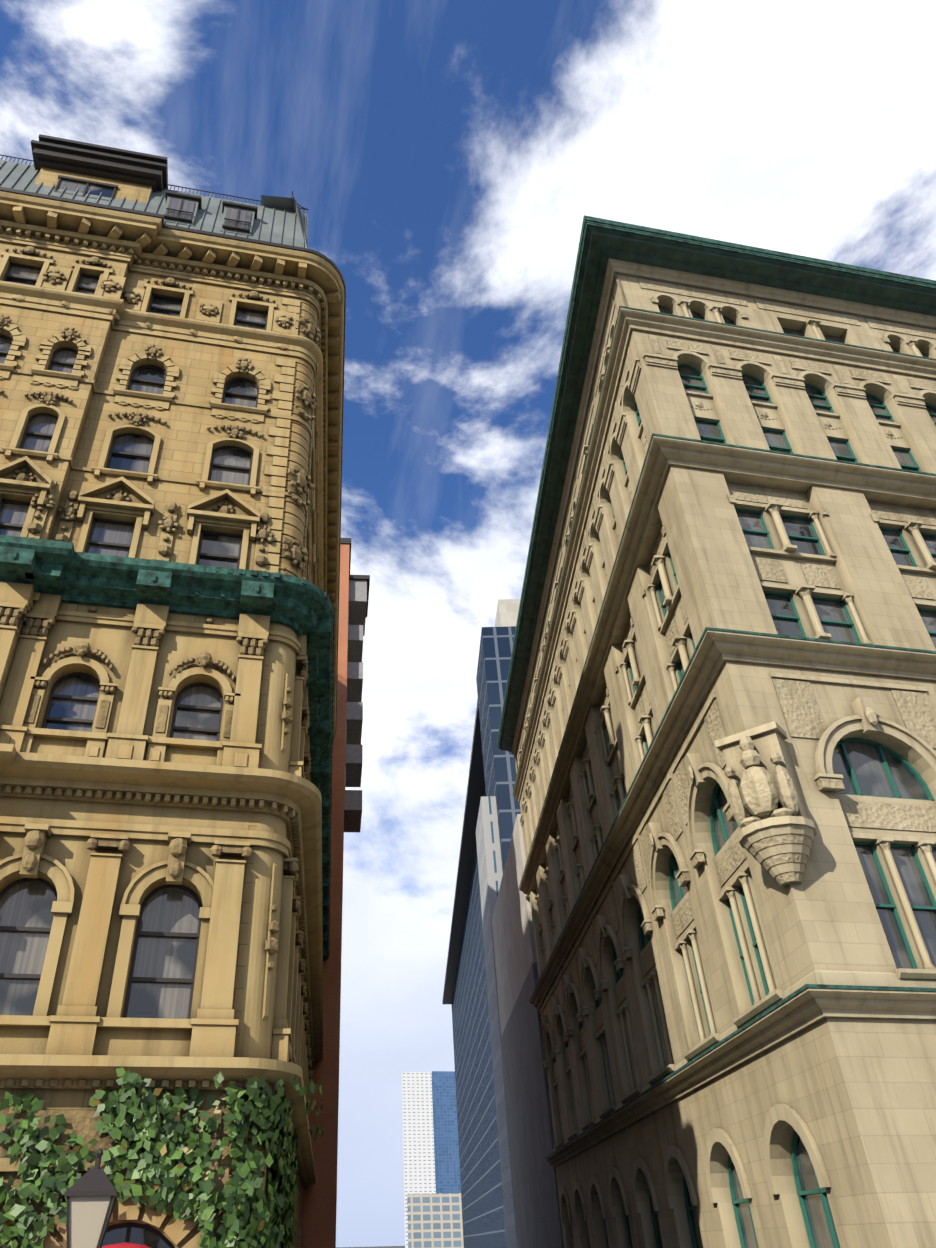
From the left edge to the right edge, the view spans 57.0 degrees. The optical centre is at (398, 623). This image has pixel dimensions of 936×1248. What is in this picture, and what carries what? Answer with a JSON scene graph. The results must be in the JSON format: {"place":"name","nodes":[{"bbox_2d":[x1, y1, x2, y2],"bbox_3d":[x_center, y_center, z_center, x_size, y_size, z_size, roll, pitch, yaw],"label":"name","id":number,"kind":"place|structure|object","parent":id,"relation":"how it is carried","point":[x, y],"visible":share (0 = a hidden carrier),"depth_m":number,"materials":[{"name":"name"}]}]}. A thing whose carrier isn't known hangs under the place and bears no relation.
{"place":"outdoors","nodes":[
{"label":"outdoors","id":0,"kind":"place"},
{"bbox_2d":[64,1148,119,1247],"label":"street lamp","id":1,"kind":"object","parent":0,"point":[92,1195],"visible":1,"depth_m":8.58,"materials":[{"name":"grey glass"}]},
{"bbox_2d":[336,1246,404,1247],"bbox_3d":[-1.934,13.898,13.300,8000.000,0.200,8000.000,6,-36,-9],"label":"ground sheet","id":2,"kind":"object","parent":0,"point":[376,1247],"depth_m":2096.93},
{"bbox_2d":[0,134,345,1247],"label":"building","id":3,"kind":"structure","parent":2,"relation":"on","point":[172,364],"depth_m":22.35,"materials":[{"name":"yellow stone"}]},
{"bbox_2d":[102,1242,150,1247],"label":"entrance awning","id":4,"kind":"object","parent":3,"relation":"attached to","point":[125,1245],"visible":1,"depth_m":14.63,"materials":[{"name":"red fabric"}]},
{"bbox_2d":[0,1067,323,1247],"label":"ivy","id":5,"kind":"object","parent":3,"relation":"attached to","point":[180,1184],"visible":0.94,"depth_m":15.50,"materials":[{"name":"green plant"}]},
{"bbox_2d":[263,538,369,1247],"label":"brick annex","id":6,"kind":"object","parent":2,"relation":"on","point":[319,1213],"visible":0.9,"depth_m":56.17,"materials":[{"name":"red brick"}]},
{"bbox_2d":[442,599,563,1247],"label":"glass tower","id":7,"kind":"structure","parent":2,"relation":"on","point":[509,1192],"depth_m":103.68,"materials":[{"name":"blue glass"}]},
{"bbox_2d":[497,215,935,1247],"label":"building","id":8,"kind":"structure","parent":2,"relation":"on","point":[717,733],"depth_m":30.71,"materials":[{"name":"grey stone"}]},
{"bbox_2d":[402,1071,463,1247],"bbox_3d":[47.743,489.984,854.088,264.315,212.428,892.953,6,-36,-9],"label":"downtown towers","id":9,"kind":"structure","parent":0,"point":[432,1202],"depth_m":1076.52,"materials":[{"name":"white"}]},
{"bbox_2d":[0,0,935,1246],"label":"sky","id":10,"kind":"structure","parent":0,"point":[449,158],"materials":[{"name":"blue"}]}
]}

